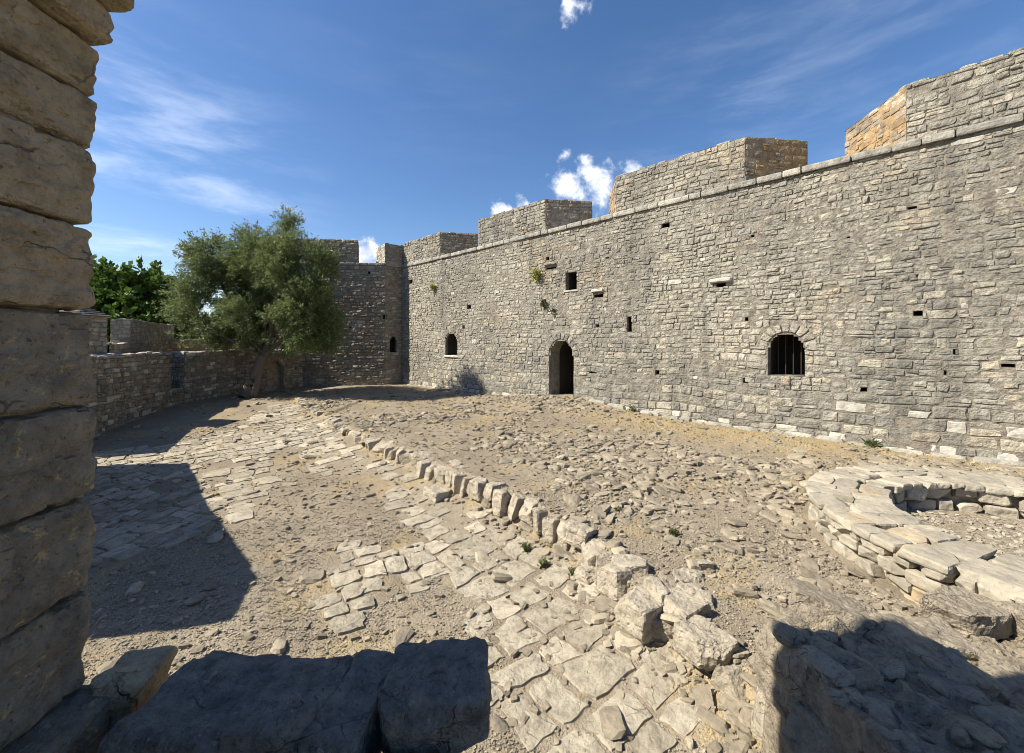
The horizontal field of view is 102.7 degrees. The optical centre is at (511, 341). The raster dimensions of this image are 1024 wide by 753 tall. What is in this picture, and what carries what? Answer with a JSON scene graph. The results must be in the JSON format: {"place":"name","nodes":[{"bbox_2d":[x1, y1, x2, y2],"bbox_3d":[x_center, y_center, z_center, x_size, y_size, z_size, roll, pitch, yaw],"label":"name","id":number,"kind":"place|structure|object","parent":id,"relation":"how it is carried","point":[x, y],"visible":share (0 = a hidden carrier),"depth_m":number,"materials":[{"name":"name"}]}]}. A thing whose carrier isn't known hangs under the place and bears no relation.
{"place":"outdoors","nodes":[
{"label":"outdoors","id":0,"kind":"place"},
{"bbox_2d":[82,404,701,752],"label":"path","id":1,"kind":"structure","parent":0,"point":[598,672],"depth_m":5.03,"materials":[{"name":"stone"}]},
{"bbox_2d":[520,541,530,551],"bbox_3d":[0.190,2.747,5.478,0.182,0.176,0.184,0,0,0],"label":"weed","id":2,"kind":"object","parent":1,"relation":"on","point":[525,547],"visible":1,"depth_m":5.46,"materials":[{"name":"green plant"}]},
{"bbox_2d":[73,0,1023,337],"label":"sky","id":3,"kind":"structure","parent":0,"point":[396,122],"materials":[{"name":"blue"}]},
{"bbox_2d":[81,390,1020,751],"bbox_3d":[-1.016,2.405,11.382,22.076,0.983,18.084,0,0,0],"label":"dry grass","id":4,"kind":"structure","parent":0,"point":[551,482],"depth_m":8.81,"materials":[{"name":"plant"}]},
{"bbox_2d":[79,384,1023,752],"bbox_3d":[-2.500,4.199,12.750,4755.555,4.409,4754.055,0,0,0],"label":"ground","id":5,"kind":"structure","parent":0,"point":[235,408],"depth_m":5.74,"materials":[{"name":"beige gravel"}]},
{"bbox_2d":[0,0,133,752],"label":"stone pillar","id":6,"kind":"structure","parent":5,"relation":"on","point":[49,60],"depth_m":1.56,"materials":[{"name":"beige stone"}]},
{"bbox_2d":[60,308,110,354],"bbox_3d":[-13.004,0.971,12.353,1.048,4.059,1.050,0,0,0],"label":"turret","id":7,"kind":"object","parent":5,"relation":"on","point":[98,338],"visible":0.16,"depth_m":12.45,"materials":[{"name":"stone"}]},
{"bbox_2d":[59,254,206,342],"bbox_3d":[-28.181,-1.251,28.885,13.118,11.595,7.411,0,0,0],"label":"broadleaf tree","id":8,"kind":"object","parent":5,"relation":"on","point":[125,291],"visible":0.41,"depth_m":27.63,"materials":[{"name":"green plant"}]},
{"bbox_2d":[107,318,239,353],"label":"wall","id":9,"kind":"structure","parent":5,"relation":"on","point":[131,336],"depth_m":16.42,"materials":[{"name":"grey stone"}]},
{"bbox_2d":[85,349,302,432],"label":"parapet wall","id":10,"kind":"structure","parent":5,"relation":"on","point":[129,387],"depth_m":15.61,"materials":[{"name":"grey stone"}]},
{"bbox_2d":[150,203,349,397],"bbox_3d":[-11.060,-1.717,17.402,7.639,8.445,5.672,0,0,32],"label":"olive tree","id":11,"kind":"object","parent":5,"relation":"on","point":[285,295],"visible":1,"depth_m":17.02,"materials":[{"name":"green plant"}]},
{"bbox_2d":[315,411,324,416],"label":"kerb stone","id":12,"kind":"object","parent":5,"relation":"on","point":[318,413],"visible":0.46,"depth_m":13.40,"materials":[{"name":"beige stone"}]},
{"bbox_2d":[250,237,403,385],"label":"back wall","id":13,"kind":"structure","parent":5,"relation":"on","point":[371,352],"depth_m":22.12,"materials":[{"name":"grey stone"}]},
{"bbox_2d":[327,418,341,425],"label":"kerb stone","id":14,"kind":"object","parent":5,"relation":"on","point":[331,422],"visible":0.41,"depth_m":12.15,"materials":[{"name":"beige stone"}]},
{"bbox_2d":[333,422,345,429],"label":"kerb stone","id":15,"kind":"object","parent":5,"relation":"on","point":[339,425],"visible":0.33,"depth_m":11.72,"materials":[{"name":"beige stone"}]},
{"bbox_2d":[340,427,348,432],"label":"kerb stone","id":16,"kind":"object","parent":5,"relation":"on","point":[344,430],"visible":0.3,"depth_m":11.31,"materials":[{"name":"beige stone"}]},
{"bbox_2d":[352,431,361,438],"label":"kerb stone","id":17,"kind":"object","parent":5,"relation":"on","point":[356,434],"visible":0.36,"depth_m":10.73,"materials":[{"name":"beige stone"}]},
{"bbox_2d":[353,436,360,442],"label":"kerb stone","id":18,"kind":"object","parent":5,"relation":"on","point":[357,439],"visible":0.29,"depth_m":10.52,"materials":[{"name":"beige stone"}]},
{"bbox_2d":[361,434,369,441],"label":"kerb stone","id":19,"kind":"object","parent":5,"relation":"on","point":[364,437],"visible":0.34,"depth_m":10.42,"materials":[{"name":"beige stone"}]},
{"bbox_2d":[365,438,372,448],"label":"kerb stone","id":20,"kind":"object","parent":5,"relation":"on","point":[367,440],"visible":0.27,"depth_m":10.15,"materials":[{"name":"beige stone"}]},
{"bbox_2d":[367,438,381,450],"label":"kerb stone","id":21,"kind":"object","parent":5,"relation":"on","point":[371,444],"visible":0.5,"depth_m":9.90,"materials":[{"name":"beige stone"}]},
{"bbox_2d":[371,443,381,452],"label":"kerb stone","id":22,"kind":"object","parent":5,"relation":"on","point":[375,449],"visible":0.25,"depth_m":9.75,"materials":[{"name":"beige stone"}]},
{"bbox_2d":[378,440,394,453],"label":"kerb stone","id":23,"kind":"object","parent":5,"relation":"on","point":[382,447],"visible":0.38,"depth_m":9.55,"materials":[{"name":"beige stone"}]},
{"bbox_2d":[384,446,393,458],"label":"kerb stone","id":24,"kind":"object","parent":5,"relation":"on","point":[387,450],"visible":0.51,"depth_m":9.26,"materials":[{"name":"beige stone"}]},
{"bbox_2d":[386,448,398,459],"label":"kerb stone","id":25,"kind":"object","parent":5,"relation":"on","point":[391,455],"visible":0.4,"depth_m":9.12,"materials":[{"name":"beige stone"}]},
{"bbox_2d":[395,446,406,463],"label":"kerb stone","id":26,"kind":"object","parent":5,"relation":"on","point":[401,450],"visible":0.48,"depth_m":8.91,"materials":[{"name":"beige stone"}]},
{"bbox_2d":[399,451,419,464],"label":"kerb stone","id":27,"kind":"object","parent":5,"relation":"on","point":[404,459],"visible":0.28,"depth_m":8.74,"materials":[{"name":"beige stone"}]},
{"bbox_2d":[410,450,432,468],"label":"kerb stone","id":28,"kind":"object","parent":5,"relation":"on","point":[416,457],"visible":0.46,"depth_m":8.41,"materials":[{"name":"beige stone"}]},
{"bbox_2d":[416,459,431,478],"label":"kerb stone","id":29,"kind":"object","parent":5,"relation":"on","point":[422,466],"visible":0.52,"depth_m":8.10,"materials":[{"name":"beige stone"}]},
{"bbox_2d":[424,464,436,480],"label":"kerb stone","id":30,"kind":"object","parent":5,"relation":"on","point":[429,474],"visible":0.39,"depth_m":7.94,"materials":[{"name":"beige stone"}]},
{"bbox_2d":[423,485,450,503],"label":"kerb block","id":31,"kind":"structure","parent":5,"relation":"on","point":[435,494],"depth_m":7.16,"materials":[{"name":"stone"}]},
{"bbox_2d":[434,459,462,484],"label":"kerb stone","id":32,"kind":"object","parent":5,"relation":"on","point":[439,472],"visible":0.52,"depth_m":7.79,"materials":[{"name":"beige stone"}]},
{"bbox_2d":[445,465,466,487],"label":"kerb stone","id":33,"kind":"object","parent":5,"relation":"on","point":[448,476],"visible":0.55,"depth_m":7.58,"materials":[{"name":"beige stone"}]},
{"bbox_2d":[451,470,466,494],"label":"kerb stone","id":34,"kind":"object","parent":5,"relation":"on","point":[458,476],"visible":0.68,"depth_m":7.28,"materials":[{"name":"beige stone"}]},
{"bbox_2d":[459,476,472,497],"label":"kerb stone","id":35,"kind":"object","parent":5,"relation":"on","point":[463,487],"visible":0.49,"depth_m":7.12,"materials":[{"name":"beige stone"}]},
{"bbox_2d":[466,476,486,500],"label":"kerb stone","id":36,"kind":"object","parent":5,"relation":"on","point":[475,488],"visible":0.75,"depth_m":6.87,"materials":[{"name":"beige stone"}]},
{"bbox_2d":[483,481,505,501],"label":"kerb stone","id":37,"kind":"object","parent":5,"relation":"on","point":[490,487],"visible":0.66,"depth_m":6.69,"materials":[{"name":"beige stone"}]},
{"bbox_2d":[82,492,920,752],"bbox_3d":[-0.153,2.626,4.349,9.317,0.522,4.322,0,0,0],"label":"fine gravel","id":38,"kind":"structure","parent":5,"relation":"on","point":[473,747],"depth_m":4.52,"materials":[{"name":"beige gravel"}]},
{"bbox_2d":[492,489,510,516],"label":"kerb stone","id":39,"kind":"object","parent":5,"relation":"on","point":[501,498],"visible":0.81,"depth_m":6.39,"materials":[{"name":"beige stone"}]},
{"bbox_2d":[507,493,526,520],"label":"kerb stone","id":40,"kind":"object","parent":5,"relation":"on","point":[515,503],"visible":0.67,"depth_m":6.21,"materials":[{"name":"beige stone"}]},
{"bbox_2d":[519,495,542,525],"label":"kerb stone","id":41,"kind":"object","parent":5,"relation":"on","point":[529,502],"visible":0.6,"depth_m":6.05,"materials":[{"name":"beige stone"}]},
{"bbox_2d":[532,507,547,534],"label":"kerb stone","id":42,"kind":"object","parent":5,"relation":"on","point":[540,514],"visible":0.49,"depth_m":5.79,"materials":[{"name":"beige stone"}]},
{"bbox_2d":[537,556,549,569],"bbox_3d":[0.393,2.755,5.111,0.181,0.142,0.168,0,0,0],"label":"weed","id":43,"kind":"object","parent":5,"relation":"on","point":[543,563],"visible":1,"depth_m":5.10,"materials":[{"name":"green plant"}]},
{"bbox_2d":[542,516,559,543],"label":"kerb stone","id":44,"kind":"object","parent":5,"relation":"on","point":[550,524],"visible":0.47,"depth_m":5.61,"materials":[{"name":"beige stone"}]},
{"bbox_2d":[88,394,1023,752],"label":"rubble chips","id":45,"kind":"object","parent":5,"relation":"on","point":[742,730],"visible":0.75,"depth_m":5.74,"materials":[{"name":"stone"}]},
{"bbox_2d":[93,388,1023,752],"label":"rubble stones","id":46,"kind":"object","parent":5,"relation":"on","point":[613,726],"visible":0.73,"depth_m":6.34,"materials":[{"name":"beige stone"}]},
{"bbox_2d":[556,520,569,550],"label":"kerb stone","id":47,"kind":"object","parent":5,"relation":"on","point":[563,545],"visible":0.32,"depth_m":5.45,"materials":[{"name":"beige stone"}]},
{"bbox_2d":[568,565,576,575],"bbox_3d":[0.747,2.723,4.862,0.187,0.154,0.171,0,0,0],"label":"weed","id":48,"kind":"object","parent":5,"relation":"on","point":[571,570],"visible":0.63,"depth_m":4.86,"materials":[{"name":"green plant"}]},
{"bbox_2d":[563,519,594,548],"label":"kerb block","id":49,"kind":"structure","parent":5,"relation":"on","point":[576,534],"depth_m":5.17,"materials":[{"name":"stone"}]},
{"bbox_2d":[573,563,594,584],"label":"kerb block","id":50,"kind":"structure","parent":5,"relation":"on","point":[584,572],"depth_m":4.75,"materials":[{"name":"stone"}]},
{"bbox_2d":[581,538,605,566],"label":"kerb stone","id":51,"kind":"object","parent":5,"relation":"on","point":[591,547],"visible":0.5,"depth_m":4.95,"materials":[{"name":"beige stone"}]},
{"bbox_2d":[594,552,611,584],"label":"kerb stone","id":52,"kind":"object","parent":5,"relation":"on","point":[601,559],"visible":0.38,"depth_m":4.66,"materials":[{"name":"beige stone"}]},
{"bbox_2d":[597,562,633,600],"bbox_3d":[1.215,2.596,4.458,0.498,0.342,0.383,8,-9,-20],"label":"kerb stone","id":53,"kind":"object","parent":5,"relation":"on","point":[612,579],"visible":0.49,"depth_m":4.32,"materials":[{"name":"beige stone"}]},
{"bbox_2d":[611,554,648,573],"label":"kerb block","id":54,"kind":"structure","parent":5,"relation":"on","point":[635,564],"depth_m":4.43,"materials":[{"name":"stone"}]},
{"bbox_2d":[614,585,662,643],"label":"kerb block","id":55,"kind":"structure","parent":5,"relation":"on","point":[637,609],"depth_m":3.79,"materials":[{"name":"stone"}]},
{"bbox_2d":[642,576,673,605],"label":"kerb block","id":56,"kind":"structure","parent":5,"relation":"on","point":[657,589],"depth_m":4.01,"materials":[{"name":"stone"}]},
{"bbox_2d":[651,617,673,641],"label":"kerb stone","id":57,"kind":"object","parent":5,"relation":"on","point":[659,626],"visible":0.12,"depth_m":3.72,"materials":[{"name":"beige stone"}]},
{"bbox_2d":[670,528,679,535],"bbox_3d":[2.052,2.407,5.171,0.136,0.129,0.134,0,0,0],"label":"weed","id":58,"kind":"object","parent":5,"relation":"on","point":[675,532],"visible":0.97,"depth_m":5.17,"materials":[{"name":"green plant"}]},
{"bbox_2d":[662,587,710,628],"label":"kerb block","id":59,"kind":"structure","parent":5,"relation":"on","point":[680,603],"depth_m":3.75,"materials":[{"name":"stone"}]},
{"bbox_2d":[672,568,703,586],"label":"kerb block","id":60,"kind":"structure","parent":5,"relation":"on","point":[685,575],"depth_m":4.27,"materials":[{"name":"stone"}]},
{"bbox_2d":[676,581,713,608],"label":"kerb block","id":61,"kind":"structure","parent":5,"relation":"on","point":[703,595],"depth_m":3.97,"materials":[{"name":"stone"}]},
{"bbox_2d":[695,559,714,569],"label":"kerb block","id":62,"kind":"structure","parent":5,"relation":"on","point":[705,563],"depth_m":4.45,"materials":[{"name":"stone"}]},
{"bbox_2d":[673,614,738,670],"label":"kerb block","id":63,"kind":"structure","parent":5,"relation":"on","point":[700,642],"depth_m":3.35,"materials":[{"name":"stone"}]},
{"bbox_2d":[401,47,1023,466],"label":"castle wall","id":64,"kind":"structure","parent":5,"relation":"on","point":[869,285],"depth_m":10.38,"materials":[{"name":"stone"}]},
{"bbox_2d":[429,279,436,293],"bbox_3d":[-4.006,-2.779,20.723,0.374,0.774,0.444,0,0,-15],"label":"wall plant","id":65,"kind":"object","parent":64,"relation":"attached to","point":[431,286],"depth_m":20.74,"materials":[{"name":"green plant"}]},
{"bbox_2d":[528,267,542,282],"bbox_3d":[0.909,-2.650,15.930,0.667,0.798,0.353,0,0,38],"label":"wall plant","id":66,"kind":"object","parent":64,"relation":"attached to","point":[536,273],"depth_m":15.86,"materials":[{"name":"green plant"}]},
{"bbox_2d":[540,299,547,309],"bbox_3d":[1.225,-1.429,15.669,0.376,0.452,0.365,0,0,0],"label":"wall plant","id":67,"kind":"object","parent":64,"relation":"attached to","point":[543,303],"depth_m":15.64,"materials":[{"name":"green plant"}]},
{"bbox_2d":[860,437,882,447],"bbox_3d":[7.985,2.286,9.089,0.422,0.421,0.325,0,0,37],"label":"wall plant","id":68,"kind":"object","parent":64,"relation":"attached to","point":[871,442],"depth_m":9.09,"materials":[{"name":"green plant"}]},
{"bbox_2d":[710,662,745,701],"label":"kerb stone","id":69,"kind":"object","parent":5,"relation":"on","point":[727,679],"visible":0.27,"depth_m":3.17,"materials":[{"name":"beige stone"}]},
{"bbox_2d":[751,686,765,741],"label":"kerb stone","id":70,"kind":"object","parent":5,"relation":"on","point":[757,716],"visible":0.21,"depth_m":2.90,"materials":[{"name":"beige stone"}]},
{"bbox_2d":[761,616,1023,752],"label":"ruined wall stub","id":71,"kind":"object","parent":5,"relation":"on","point":[900,698],"visible":0.16,"depth_m":2.00,"materials":[{"name":"grey stone"}]},
{"bbox_2d":[748,612,814,719],"bbox_3d":[1.683,1.972,2.441,0.376,0.516,0.467,4,1,-12],"label":"boulder","id":72,"kind":"object","parent":71,"relation":"on","point":[781,671],"visible":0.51,"depth_m":2.39,"materials":[{"name":"beige stone"}]},
{"bbox_2d":[781,700,835,752],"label":"boulder","id":73,"kind":"object","parent":71,"relation":"on","point":[803,729],"visible":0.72,"depth_m":2.11,"materials":[{"name":"grey stone"}]},
{"bbox_2d":[789,576,881,632],"bbox_3d":[2.159,1.789,2.682,0.558,0.178,0.408,9,-4,24],"label":"boulder","id":74,"kind":"object","parent":71,"relation":"on","point":[816,607],"visible":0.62,"depth_m":2.66,"materials":[{"name":"beige stone"}]},
{"bbox_2d":[857,640,931,695],"bbox_3d":[2.102,1.857,2.237,0.399,0.194,0.327,3,7,30],"label":"boulder","id":75,"kind":"object","parent":71,"relation":"on","point":[867,650],"visible":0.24,"depth_m":2.30,"materials":[{"name":"grey stone"}]},
{"bbox_2d":[769,613,1023,752],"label":"rocks","id":76,"kind":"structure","parent":71,"relation":"on","point":[999,727],"depth_m":2.04,"materials":[{"name":"grey stone"}]},
{"bbox_2d":[866,612,1006,698],"bbox_3d":[2.437,1.892,2.398,0.573,0.289,0.560,13,1,-18],"label":"boulder","id":77,"kind":"object","parent":71,"relation":"on","point":[920,648],"visible":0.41,"depth_m":2.30,"materials":[{"name":"grey stone"}]},
{"bbox_2d":[901,616,982,666],"bbox_3d":[3.008,2.189,2.991,0.517,0.232,0.388,5,1,12],"label":"boulder","id":78,"kind":"object","parent":71,"relation":"on","point":[943,633],"visible":0.3,"depth_m":2.92,"materials":[{"name":"beige stone"}]},
{"bbox_2d":[918,585,1013,639],"bbox_3d":[3.684,2.205,3.322,0.527,0.215,0.425,0,3,-25],"label":"boulder","id":79,"kind":"object","parent":71,"relation":"on","point":[964,609],"visible":0.86,"depth_m":3.24,"materials":[{"name":"beige stone"}]},
{"bbox_2d":[934,695,1023,752],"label":"boulder","id":80,"kind":"object","parent":71,"relation":"on","point":[960,706],"visible":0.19,"depth_m":1.98,"materials":[{"name":"grey stone"}]},
{"bbox_2d":[978,652,1023,697],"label":"boulder","id":81,"kind":"object","parent":71,"relation":"on","point":[1007,672],"visible":0.41,"depth_m":2.63,"materials":[{"name":"beige stone"}]},
{"bbox_2d":[995,690,1023,709],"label":"boulder","id":82,"kind":"object","parent":71,"relation":"on","point":[1012,701],"visible":0.12,"depth_m":2.20,"materials":[{"name":"grey stone"}]},
{"bbox_2d":[806,464,1023,603],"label":"stone well","id":83,"kind":"object","parent":5,"relation":"on","point":[865,520],"visible":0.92,"depth_m":4.87,"materials":[{"name":"beige stone"}]},
{"bbox_2d":[914,510,1023,556],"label":"well rubble","id":84,"kind":"object","parent":83,"relation":"in","point":[1020,552],"visible":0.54,"depth_m":5.26,"materials":[{"name":"stone"}]},
{"bbox_2d":[993,601,1023,635],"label":"boulder","id":85,"kind":"object","parent":5,"relation":"on","point":[1016,610],"visible":0.59,"depth_m":3.19,"materials":[{"name":"beige stone"}]},
{"bbox_3d":[-1.019,2.380,0.504,1.904,1.483,2.594,0,0,0],"label":"sill wall","id":86,"kind":"object","parent":5,"relation":"on","visible":0},
{"bbox_2d":[89,645,177,729],"bbox_3d":[-1.720,1.553,1.816,0.282,0.264,0.286,4,-1,-8],"label":"ledge stone","id":87,"kind":"object","parent":86,"relation":"on","point":[130,681],"visible":0.59,"depth_m":1.77,"materials":[{"name":"grey stone"}]},
{"bbox_2d":[97,650,290,752],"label":"ledge stone","id":88,"kind":"object","parent":86,"relation":"on","point":[187,707],"visible":0.74,"depth_m":1.63,"materials":[{"name":"grey stone"}]},
{"bbox_2d":[217,654,353,752],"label":"ledge stone","id":89,"kind":"object","parent":86,"relation":"on","point":[276,707],"visible":0.77,"depth_m":1.62,"materials":[{"name":"grey stone"}]},
{"bbox_2d":[291,649,396,752],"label":"ledge stone","id":90,"kind":"object","parent":86,"relation":"on","point":[346,720],"visible":0.74,"depth_m":1.64,"materials":[{"name":"grey stone"}]},
{"bbox_2d":[378,637,491,752],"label":"ledge stone","id":91,"kind":"object","parent":86,"relation":"on","point":[434,696],"visible":0.99,"depth_m":1.61,"materials":[{"name":"grey stone"}]}
]}

